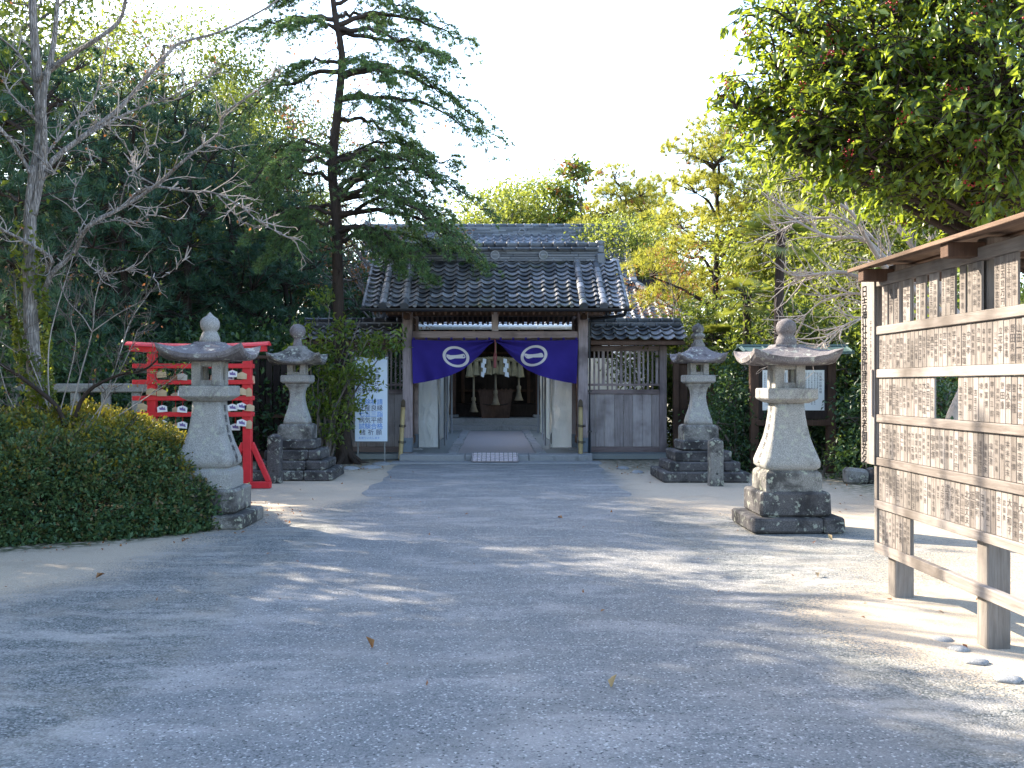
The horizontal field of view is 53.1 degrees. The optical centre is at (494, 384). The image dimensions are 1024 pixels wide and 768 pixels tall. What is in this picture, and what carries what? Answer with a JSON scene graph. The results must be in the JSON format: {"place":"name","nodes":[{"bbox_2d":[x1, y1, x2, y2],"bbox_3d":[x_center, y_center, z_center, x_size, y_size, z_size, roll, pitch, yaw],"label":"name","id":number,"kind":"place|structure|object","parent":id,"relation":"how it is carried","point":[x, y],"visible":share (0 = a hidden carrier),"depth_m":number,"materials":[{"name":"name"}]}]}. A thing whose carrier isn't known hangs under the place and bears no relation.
{"place":"outdoors","nodes":[
{"label":"outdoors","id":0,"kind":"place"},
{"bbox_2d":[91,12,472,340],"bbox_3d":[-6.064,-4.480,32.037,10.881,12.208,9.252,0,0,-4],"label":"tree","id":1,"kind":"object","parent":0,"point":[366,79],"visible":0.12,"depth_m":30.35,"materials":[{"name":"green plant"}]},
{"bbox_2d":[201,93,473,359],"bbox_3d":[-4.074,-3.467,28.679,7.710,10.173,9.067,0,0,21],"label":"tree","id":2,"kind":"object","parent":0,"point":[360,281],"visible":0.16,"depth_m":28.83,"materials":[{"name":"green plant"}]},
{"bbox_2d":[458,431,534,453],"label":"courtyard path","id":3,"kind":"structure","parent":0,"point":[496,441],"depth_m":25.63,"materials":[{"name":"stone"}]},
{"bbox_2d":[362,464,631,496],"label":"approach path","id":4,"kind":"structure","parent":0,"point":[425,480],"depth_m":16.89,"materials":[{"name":"stone"}]},
{"bbox_2d":[0,404,1023,767],"bbox_3d":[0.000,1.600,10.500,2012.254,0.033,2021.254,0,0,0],"label":"ground","id":5,"kind":"structure","parent":0,"point":[500,632],"depth_m":6.38,"materials":[{"name":"gravel"}]},
{"bbox_2d":[0,6,31,120],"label":"shade tree","id":6,"kind":"object","parent":5,"relation":"on","point":[4,116],"visible":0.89,"depth_m":13.58,"materials":[{"name":"green plant"}]},
{"bbox_2d":[0,307,93,408],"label":"evergreen shrub","id":7,"kind":"object","parent":5,"relation":"on","point":[58,365],"visible":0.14,"depth_m":17.61,"materials":[{"name":"green plant"}]},
{"bbox_2d":[0,2,94,173],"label":"shade tree","id":8,"kind":"object","parent":5,"relation":"on","point":[11,79],"visible":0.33,"depth_m":22.03,"materials":[{"name":"green plant"}]},
{"bbox_2d":[0,77,96,350],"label":"pine tree","id":9,"kind":"object","parent":5,"relation":"on","point":[46,207],"visible":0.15,"depth_m":22.58,"materials":[{"name":"green plant"}]},
{"bbox_2d":[0,69,141,351],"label":"pine tree","id":10,"kind":"object","parent":5,"relation":"on","point":[59,219],"visible":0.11,"depth_m":23.98,"materials":[{"name":"green plant"}]},
{"bbox_2d":[0,169,144,336],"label":"evergreen tree","id":11,"kind":"object","parent":5,"relation":"on","point":[55,211],"visible":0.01,"depth_m":27.94,"materials":[{"name":"green plant"}]},
{"bbox_2d":[0,384,158,478],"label":"stone fence","id":12,"kind":"object","parent":5,"relation":"on","point":[134,389],"visible":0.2,"depth_m":17.45,"materials":[{"name":"stone"}]},
{"bbox_2d":[0,0,165,183],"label":"broadleaf tree","id":13,"kind":"object","parent":5,"relation":"on","point":[49,9],"visible":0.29,"depth_m":28.38,"materials":[{"name":"green plant"}]},
{"bbox_2d":[1,327,166,420],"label":"evergreen shrub","id":14,"kind":"object","parent":5,"relation":"on","point":[87,367],"visible":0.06,"depth_m":18.90,"materials":[{"name":"green plant"}]},
{"bbox_2d":[0,32,177,393],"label":"pine tree","id":15,"kind":"object","parent":5,"relation":"on","point":[22,178],"visible":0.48,"depth_m":20.31,"materials":[{"name":"green plant"}]},
{"bbox_2d":[0,83,179,340],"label":"pine tree","id":16,"kind":"object","parent":5,"relation":"on","point":[95,168],"visible":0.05,"depth_m":26.17,"materials":[{"name":"green plant"}]},
{"bbox_2d":[0,221,190,427],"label":"bare shrub","id":17,"kind":"object","parent":5,"relation":"on","point":[47,397],"visible":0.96,"depth_m":12.14,"materials":[{"name":"brown plant"}]},
{"bbox_2d":[0,54,212,352],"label":"pine tree","id":18,"kind":"object","parent":5,"relation":"on","point":[127,130],"visible":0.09,"depth_m":26.47,"materials":[{"name":"green plant"}]},
{"bbox_2d":[0,396,249,546],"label":"azalea hedge","id":19,"kind":"object","parent":5,"relation":"on","point":[88,460],"visible":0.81,"depth_m":10.90,"materials":[{"name":"green plant"}]},
{"bbox_2d":[1,93,253,366],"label":"pine tree","id":20,"kind":"object","parent":5,"relation":"on","point":[126,283],"visible":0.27,"depth_m":23.26,"materials":[{"name":"green plant"}]},
{"bbox_2d":[68,336,191,432],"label":"evergreen shrub","id":21,"kind":"object","parent":5,"relation":"on","point":[170,405],"visible":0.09,"depth_m":20.20,"materials":[{"name":"green plant"}]},
{"bbox_2d":[39,57,266,338],"bbox_3d":[-9.371,-3.552,29.390,7.242,10.630,8.339,0,0,38],"label":"pine tree","id":22,"kind":"object","parent":5,"relation":"on","point":[127,68],"visible":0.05,"depth_m":27.91,"materials":[{"name":"green plant"}]},
{"bbox_2d":[0,0,312,475],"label":"bare tree","id":23,"kind":"object","parent":5,"relation":"on","point":[39,168],"visible":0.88,"depth_m":12.48,"materials":[{"name":"grey plant"}]},
{"bbox_2d":[47,0,281,327],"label":"broadleaf tree","id":24,"kind":"object","parent":5,"relation":"on","point":[147,30],"visible":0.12,"depth_m":34.30,"materials":[{"name":"green plant"}]},
{"bbox_2d":[89,311,265,418],"bbox_3d":[-7.347,0.344,22.893,4.542,4.027,4.723,0,0,-25],"label":"evergreen shrub","id":25,"kind":"object","parent":5,"relation":"on","point":[176,331],"visible":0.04,"depth_m":22.59,"materials":[{"name":"green plant"}]},
{"bbox_2d":[56,64,303,395],"bbox_3d":[-7.732,-2.938,24.803,7.046,9.366,6.858,0,0,-4],"label":"pine tree","id":26,"kind":"object","parent":5,"relation":"on","point":[191,133],"visible":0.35,"depth_m":24.08,"materials":[{"name":"green plant"}]},
{"bbox_2d":[124,341,271,487],"bbox_3d":[-4.594,0.460,15.900,2.232,2.280,0.260,0,0,0],"label":"plaque rack","id":27,"kind":"object","parent":5,"relation":"on","point":[247,448],"visible":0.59,"depth_m":15.84,"materials":[{"name":"paint"}]},
{"bbox_2d":[101,199,308,339],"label":"evergreen tree","id":28,"kind":"object","parent":5,"relation":"on","point":[221,275],"visible":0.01,"depth_m":29.33,"materials":[{"name":"green plant"}]},
{"bbox_2d":[100,60,311,330],"bbox_3d":[-7.588,-3.409,27.807,5.926,10.151,5.116,0,0,-34],"label":"broadleaf tree","id":29,"kind":"object","parent":5,"relation":"on","point":[255,128],"visible":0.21,"depth_m":27.14,"materials":[{"name":"green plant"}]},
{"bbox_2d":[154,312,262,529],"bbox_3d":[-3.271,0.386,11.751,1.008,2.443,1.011,0,0,0],"label":"stone lantern","id":30,"kind":"object","parent":5,"relation":"on","point":[210,444],"visible":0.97,"depth_m":11.52,"materials":[{"name":"stone"}]},
{"bbox_2d":[116,356,309,460],"bbox_3d":[-6.075,0.490,21.565,4.450,2.220,0.270,0,0,0],"label":"board fence","id":31,"kind":"object","parent":5,"relation":"on","point":[259,378],"visible":0.04,"depth_m":21.60,"materials":[{"name":"brown wood"}]},
{"bbox_2d":[138,305,316,445],"bbox_3d":[-6.334,0.291,22.760,4.919,4.194,4.731,0,0,7],"label":"evergreen shrub","id":32,"kind":"object","parent":5,"relation":"on","point":[229,340],"visible":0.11,"depth_m":21.48,"materials":[{"name":"green plant"}]},
{"bbox_2d":[138,126,332,347],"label":"pine tree","id":33,"kind":"object","parent":5,"relation":"on","point":[235,287],"visible":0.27,"depth_m":25.12,"materials":[{"name":"green plant"}]},
{"bbox_2d":[133,32,360,239],"bbox_3d":[-8.485,-5.079,35.325,7.901,13.534,6.822,0,0,23],"label":"broadleaf tree","id":34,"kind":"object","parent":5,"relation":"on","point":[249,73],"visible":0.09,"depth_m":34.27,"materials":[{"name":"green plant"}]},
{"bbox_2d":[174,310,358,448],"bbox_3d":[-4.944,0.344,22.658,4.542,4.027,4.723,0,0,40],"label":"evergreen shrub","id":35,"kind":"object","parent":5,"relation":"on","point":[262,333],"visible":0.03,"depth_m":22.51,"materials":[{"name":"green plant"}]},
{"bbox_2d":[267,434,282,482],"bbox_3d":[-3.600,1.200,16.749,0.224,0.800,0.226,0,0,0],"label":"stone post","id":36,"kind":"object","parent":5,"relation":"on","point":[275,456],"visible":0.96,"depth_m":16.64,"materials":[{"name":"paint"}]},
{"bbox_2d":[189,76,377,319],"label":"broadleaf tree","id":37,"kind":"object","parent":5,"relation":"on","point":[288,131],"visible":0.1,"depth_m":31.93,"materials":[{"name":"green plant"}]},
{"bbox_2d":[218,170,362,376],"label":"pine tree","id":38,"kind":"object","parent":5,"relation":"on","point":[285,284],"visible":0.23,"depth_m":25.76,"materials":[{"name":"green plant"}]},
{"bbox_2d":[253,324,343,480],"bbox_3d":[-3.419,0.274,17.750,1.425,2.667,1.433,0,0,0],"label":"stone lantern","id":39,"kind":"object","parent":5,"relation":"on","point":[306,457],"visible":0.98,"depth_m":17.45,"materials":[{"name":"stone"}]},
{"bbox_2d":[220,220,398,389],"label":"evergreen tree","id":40,"kind":"object","parent":5,"relation":"on","point":[304,291],"visible":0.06,"depth_m":30.16,"materials":[{"name":"green plant"}]},
{"bbox_2d":[266,184,359,313],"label":"broadleaf tree","id":41,"kind":"object","parent":5,"relation":"on","point":[329,225],"depth_m":36.89,"materials":[{"name":"green plant"}]},
{"bbox_2d":[231,311,401,451],"bbox_3d":[-3.874,0.344,23.061,4.542,4.027,4.723,0,0,-17],"label":"evergreen shrub","id":42,"kind":"object","parent":5,"relation":"on","point":[269,350],"visible":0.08,"depth_m":21.95,"materials":[{"name":"green plant"}]},
{"bbox_2d":[278,285,412,456],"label":"young evergreen","id":43,"kind":"object","parent":5,"relation":"on","point":[342,383],"visible":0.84,"depth_m":20.17,"materials":[{"name":"green plant"}]},
{"bbox_2d":[288,263,420,389],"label":"evergreen tree","id":44,"kind":"object","parent":5,"relation":"on","point":[361,294],"visible":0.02,"depth_m":30.75,"materials":[{"name":"green plant"}]},
{"bbox_2d":[210,0,515,464],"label":"cedar tree","id":45,"kind":"object","parent":5,"relation":"on","point":[421,162],"visible":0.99,"depth_m":20.71,"materials":[{"name":"green plant"}]},
{"bbox_2d":[354,356,387,461],"bbox_3d":[-2.550,0.505,21.125,0.700,2.190,0.550,0,0,0],"label":"signboard","id":46,"kind":"object","parent":5,"relation":"on","point":[372,425],"visible":0.69,"depth_m":21.10,"materials":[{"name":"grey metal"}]},
{"bbox_2d":[5,462,976,694],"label":"leaf litter","id":47,"kind":"object","parent":5,"relation":"on","point":[183,539],"visible":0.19,"depth_m":11.03,"materials":[{"name":"plant"}]},
{"bbox_2d":[361,240,631,463],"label":"shrine gate","id":48,"kind":"structure","parent":5,"relation":"on","point":[574,283],"depth_m":21.60,"materials":[{"name":"tile"}]},
{"bbox_2d":[398,399,405,458],"bbox_3d":[-1.960,0.932,21.539,0.154,1.261,0.157,0,0,16],"label":"bamboo tube","id":49,"kind":"object","parent":48,"relation":"attached to","point":[401,442],"visible":0.98,"depth_m":21.49,"materials":[{"name":"paint"}]},
{"bbox_2d":[471,452,518,462],"bbox_3d":[0.000,1.483,20.955,0.960,0.181,0.586,0,0,0],"label":"metal grating","id":50,"kind":"object","parent":48,"relation":"on","point":[490,457],"visible":1,"depth_m":20.87,"materials":[{"name":"paint"}]},
{"bbox_2d":[412,337,577,383],"bbox_3d":[0.000,-0.515,21.545,3.510,0.971,0.208,0,0,0],"label":"shrine curtain","id":51,"kind":"object","parent":48,"relation":"hanging from","point":[436,360],"visible":1,"depth_m":21.54,"materials":[{"name":"purple fabric"}]},
{"bbox_2d":[577,399,585,453],"bbox_3d":[1.807,0.931,21.540,0.178,1.258,0.154,0,0,14],"label":"bamboo tube","id":52,"kind":"object","parent":48,"relation":"attached to","point":[580,442],"visible":0.98,"depth_m":21.49,"materials":[{"name":"paint"}]},
{"bbox_2d":[420,163,599,223],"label":"camphor tree","id":53,"kind":"object","parent":5,"relation":"on","point":[504,200],"visible":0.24,"depth_m":59.97,"materials":[{"name":"green plant"}]},
{"bbox_2d":[537,152,607,223],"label":"skyline conifer","id":54,"kind":"object","parent":5,"relation":"on","point":[563,186],"visible":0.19,"depth_m":58.04,"materials":[{"name":"green plant"}]},
{"bbox_2d":[563,158,670,278],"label":"pine tree","id":55,"kind":"object","parent":5,"relation":"on","point":[624,186],"visible":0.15,"depth_m":55.15,"materials":[{"name":"green plant"}]},
{"bbox_2d":[561,206,728,357],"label":"camphor tree","id":56,"kind":"object","parent":5,"relation":"on","point":[635,239],"visible":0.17,"depth_m":36.93,"materials":[{"name":"green plant"}]},
{"bbox_2d":[601,168,722,310],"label":"pine tree","id":57,"kind":"object","parent":5,"relation":"on","point":[657,176],"visible":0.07,"depth_m":59.68,"materials":[{"name":"green plant"}]},
{"bbox_2d":[650,323,749,482],"bbox_3d":[3.458,0.271,17.449,1.425,2.661,1.434,0,0,0],"label":"stone lantern","id":58,"kind":"object","parent":5,"relation":"on","point":[685,460],"visible":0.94,"depth_m":17.16,"materials":[{"name":"stone"}]},
{"bbox_2d":[620,111,796,320],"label":"broadleaf tree","id":59,"kind":"object","parent":5,"relation":"on","point":[715,178],"visible":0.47,"depth_m":27.84,"materials":[{"name":"green plant"}]},
{"bbox_2d":[688,323,740,351],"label":"windmill palm","id":60,"kind":"object","parent":5,"relation":"on","point":[717,328],"visible":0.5,"depth_m":22.73,"materials":[{"name":"green plant"}]},
{"bbox_2d":[707,438,723,485],"bbox_3d":[3.500,1.220,16.249,0.224,0.760,0.226,0,0,0],"label":"stone post","id":61,"kind":"object","parent":5,"relation":"on","point":[715,477],"visible":1,"depth_m":16.14,"materials":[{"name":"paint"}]},
{"bbox_2d":[678,365,767,473],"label":"camellia bush","id":62,"kind":"object","parent":5,"relation":"on","point":[734,414],"visible":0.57,"depth_m":18.76,"materials":[{"name":"green plant"}]},
{"bbox_2d":[671,281,787,379],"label":"broadleaf shrub","id":63,"kind":"object","parent":5,"relation":"on","point":[727,319],"visible":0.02,"depth_m":23.76,"materials":[{"name":"green plant"}]},
{"bbox_2d":[706,341,770,462],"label":"camellia bush","id":64,"kind":"object","parent":5,"relation":"on","point":[745,369],"visible":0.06,"depth_m":20.46,"materials":[{"name":"green plant"}]},
{"bbox_2d":[713,277,774,459],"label":"windmill palm","id":65,"kind":"object","parent":5,"relation":"on","point":[731,284],"visible":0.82,"depth_m":20.91,"materials":[{"name":"green plant"}]},
{"bbox_2d":[696,271,860,425],"bbox_3d":[6.085,-0.313,21.462,3.851,4.049,4.472,0,0,14],"label":"broadleaf shrub","id":66,"kind":"object","parent":5,"relation":"on","point":[808,320],"visible":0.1,"depth_m":20.69,"materials":[{"name":"green plant"}]},
{"bbox_2d":[733,199,831,343],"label":"windmill palm","id":67,"kind":"object","parent":5,"relation":"on","point":[780,249],"visible":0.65,"depth_m":17.39,"materials":[{"name":"green plant"}]},
{"bbox_2d":[705,157,870,316],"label":"camphor tree","id":68,"kind":"object","parent":5,"relation":"on","point":[745,220],"depth_m":34.07,"materials":[{"name":"green plant"}]},
{"bbox_2d":[732,319,844,533],"bbox_3d":[3.270,0.431,11.499,1.010,2.353,1.011,0,0,0],"label":"stone lantern","id":69,"kind":"object","parent":5,"relation":"on","point":[784,493],"visible":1,"depth_m":11.21,"materials":[{"name":"stone"}]},
{"bbox_2d":[732,344,854,472],"bbox_3d":[5.400,0.432,18.600,2.000,2.335,0.844,0,0,0],"label":"notice board","id":70,"kind":"object","parent":5,"relation":"on","point":[826,374],"visible":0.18,"depth_m":18.53,"materials":[{"name":"brown wood"}]},
{"bbox_2d":[753,281,852,343],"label":"broadleaf shrub","id":71,"kind":"object","parent":5,"relation":"on","point":[796,311],"visible":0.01,"depth_m":22.81,"materials":[{"name":"green plant"}]},
{"bbox_2d":[691,105,920,340],"bbox_3d":[8.709,-2.653,24.390,7.082,8.724,6.905,0,0,-10],"label":"camphor tree","id":72,"kind":"object","parent":5,"relation":"on","point":[733,253],"visible":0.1,"depth_m":24.72,"materials":[{"name":"green plant"}]},
{"bbox_2d":[710,156,926,322],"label":"camphor tree","id":73,"kind":"object","parent":5,"relation":"on","point":[745,266],"visible":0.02,"depth_m":25.75,"materials":[{"name":"green plant"}]},
{"bbox_2d":[810,427,848,476],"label":"sapling","id":74,"kind":"object","parent":5,"relation":"on","point":[823,463],"visible":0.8,"depth_m":17.79,"materials":[{"name":"green plant"}]},
{"bbox_2d":[807,342,860,470],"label":"camellia bush","id":75,"kind":"object","parent":5,"relation":"on","point":[846,371],"visible":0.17,"depth_m":19.30,"materials":[{"name":"green plant"}]},
{"bbox_2d":[727,141,981,419],"bbox_3d":[5.057,-0.941,12.969,4.125,5.147,2.506,0,0,0],"label":"bare cherry","id":76,"kind":"object","parent":5,"relation":"on","point":[877,252],"visible":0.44,"depth_m":12.83,"materials":[{"name":"grey plant"}]},
{"bbox_2d":[841,466,873,483],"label":"stone block","id":77,"kind":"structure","parent":5,"relation":"on","point":[856,475],"depth_m":16.47,"materials":[{"name":"stone"}]},
{"bbox_2d":[704,0,1023,273],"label":"berry tree","id":78,"kind":"object","parent":5,"relation":"on","point":[932,96],"visible":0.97,"depth_m":8.27,"materials":[{"name":"green plant"}]},
{"bbox_2d":[798,281,959,462],"bbox_3d":[7.693,-0.404,21.009,4.685,4.242,4.034,0,0,-16],"label":"broadleaf shrub","id":79,"kind":"object","parent":5,"relation":"on","point":[838,313],"visible":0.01,"depth_m":20.68,"materials":[{"name":"green plant"}]},
{"bbox_2d":[819,362,948,478],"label":"camellia bush","id":80,"kind":"object","parent":5,"relation":"on","point":[854,407],"visible":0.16,"depth_m":17.45,"materials":[{"name":"green plant"}]},
{"bbox_2d":[812,294,957,401],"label":"broadleaf shrub","id":81,"kind":"object","parent":5,"relation":"on","point":[856,332],"visible":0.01,"depth_m":19.47,"materials":[{"name":"green plant"}]},
{"bbox_2d":[767,97,1023,329],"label":"camphor tree","id":82,"kind":"object","parent":5,"relation":"on","point":[896,247],"visible":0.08,"depth_m":21.30,"materials":[{"name":"green plant"}]},
{"bbox_2d":[847,212,1023,648],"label":"donor board","id":83,"kind":"object","parent":5,"relation":"on","point":[963,475],"visible":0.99,"depth_m":6.57,"materials":[{"name":"brown wood"}]},
{"bbox_2d":[931,636,953,641],"bbox_3d":[2.807,1.595,6.408,0.122,0.044,0.116,0,0,0],"label":"edging stone","id":84,"kind":"object","parent":5,"relation":"on","point":[943,638],"visible":0.88,"depth_m":6.38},
{"bbox_2d":[947,645,969,651],"bbox_3d":[2.799,1.595,6.180,0.120,0.044,0.109,0,0,0],"label":"edging stone","id":85,"kind":"object","parent":5,"relation":"on","point":[958,648],"visible":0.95,"depth_m":6.15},
{"bbox_2d":[920,366,1017,424],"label":"camellia bush","id":86,"kind":"object","parent":5,"relation":"on","point":[943,403],"visible":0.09,"depth_m":13.36,"materials":[{"name":"green plant"}]},
{"bbox_2d":[914,267,1023,418],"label":"broadleaf shrub","id":87,"kind":"object","parent":5,"relation":"on","point":[958,303],"visible":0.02,"depth_m":17.27,"materials":[{"name":"green plant"}]},
{"bbox_2d":[963,657,988,665],"bbox_3d":[2.772,1.595,5.906,0.126,0.044,0.124,0,0,45],"label":"edging stone","id":88,"kind":"object","parent":5,"relation":"on","point":[976,661],"visible":1,"depth_m":5.87,"materials":[{"name":"stone"}]},
{"bbox_2d":[993,674,1022,683],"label":"edging stone","id":89,"kind":"object","parent":5,"relation":"on","point":[1008,678],"visible":1,"depth_m":5.52,"materials":[{"name":"stone"}]},
{"bbox_2d":[0,0,1023,386],"label":"sky","id":90,"kind":"structure","parent":0,"point":[610,80],"materials":[{"name":"white"}]},
{"bbox_2d":[333,430,734,458],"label":"courtyard ground","id":91,"kind":"structure","parent":0,"point":[453,437],"depth_m":22.30,"materials":[{"name":"stone"}]},
{"bbox_2d":[302,318,401,451],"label":"wing wall","id":92,"kind":"structure","parent":91,"relation":"on","point":[394,396],"depth_m":22.43,"materials":[{"name":"brown wood"}]},
{"bbox_2d":[348,345,452,448],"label":"wall","id":93,"kind":"structure","parent":91,"relation":"on","point":[434,399],"depth_m":23.69,"materials":[{"name":"white"}]},
{"bbox_2d":[448,430,545,452],"bbox_3d":[0.031,1.468,27.360,2.180,0.089,10.944,0,0,0],"label":"courtyard path edging","id":94,"kind":"object","parent":91,"relation":"on","point":[463,434],"visible":0.9,"depth_m":25.58,"materials":[{"name":"stone"}]},
{"bbox_2d":[309,220,691,429],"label":"shrine hall","id":95,"kind":"structure","parent":91,"relation":"on","point":[523,414],"depth_m":36.76,"materials":[{"name":"tile"}]},
{"bbox_2d":[469,329,477,411],"bbox_3d":[-0.700,-0.555,33.550,0.300,2.890,0.292,0,0,0],"label":"bell rope","id":96,"kind":"object","parent":95,"relation":"hanging from","point":[473,408],"visible":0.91,"depth_m":33.51,"materials":[{"name":"fabric"}]},
{"bbox_2d":[466,356,523,377],"bbox_3d":[-0.001,-0.588,33.351,2.059,0.702,0.322,0,0,0],"label":"straw rope","id":97,"kind":"object","parent":95,"relation":"hanging from","point":[507,370],"visible":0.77,"depth_m":33.33,"materials":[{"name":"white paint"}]},
{"bbox_2d":[478,389,512,417],"bbox_3d":[0.020,0.609,34.200,1.200,0.978,0.700,0,0,0],"label":"offering box","id":98,"kind":"object","parent":95,"relation":"on","point":[501,410],"visible":0.94,"depth_m":33.91,"materials":[{"name":"brown wood"}]},
{"bbox_2d":[491,342,499,404],"bbox_3d":[0.020,-0.670,33.550,0.300,2.660,0.292,0,0,0],"label":"bell rope","id":99,"kind":"object","parent":95,"relation":"hanging from","point":[495,401],"visible":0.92,"depth_m":33.50,"materials":[{"name":"fabric"}]},
{"bbox_2d":[515,329,522,400],"bbox_3d":[0.780,-0.745,33.550,0.300,2.510,0.292,0,0,0],"label":"bell rope","id":100,"kind":"object","parent":95,"relation":"hanging from","point":[518,397],"visible":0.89,"depth_m":33.49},
{"bbox_2d":[537,345,668,448],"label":"open gate door","id":101,"kind":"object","parent":91,"relation":"on","point":[556,411],"visible":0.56,"depth_m":23.70,"materials":[{"name":"pale weathered wood plank"},{"name":"brown wood"}]},
{"bbox_2d":[588,318,688,451],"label":"wing wall","id":102,"kind":"structure","parent":91,"relation":"on","point":[629,420],"depth_m":22.44,"materials":[{"name":"grey wood"}]},
{"bbox_2d":[597,313,729,447],"bbox_3d":[4.277,-0.131,24.835,3.484,3.663,4.046,0,0,0],"label":"broadleaf shrub","id":103,"kind":"object","parent":91,"relation":"on","point":[670,431],"visible":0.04,"depth_m":24.46,"materials":[{"name":"green plant"}]},
{"bbox_2d":[626,288,758,439],"bbox_3d":[5.190,-0.313,23.448,4.472,4.049,3.851,0,0,33],"label":"broadleaf shrub","id":104,"kind":"object","parent":91,"relation":"on","point":[675,349],"visible":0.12,"depth_m":23.36,"materials":[{"name":"green plant"}]},
{"bbox_2d":[670,361,852,457],"bbox_3d":[7.450,0.540,22.165,7.300,2.120,0.270,0,0,0],"label":"board fence","id":105,"kind":"object","parent":91,"relation":"on","point":[680,396],"visible":0.06,"depth_m":22.20,"materials":[{"name":"brown wood"}]},
{"bbox_2d":[609,226,761,379],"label":"tree","id":106,"kind":"object","parent":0,"point":[679,279],"visible":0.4,"depth_m":26.43,"materials":[{"name":"green plant"}]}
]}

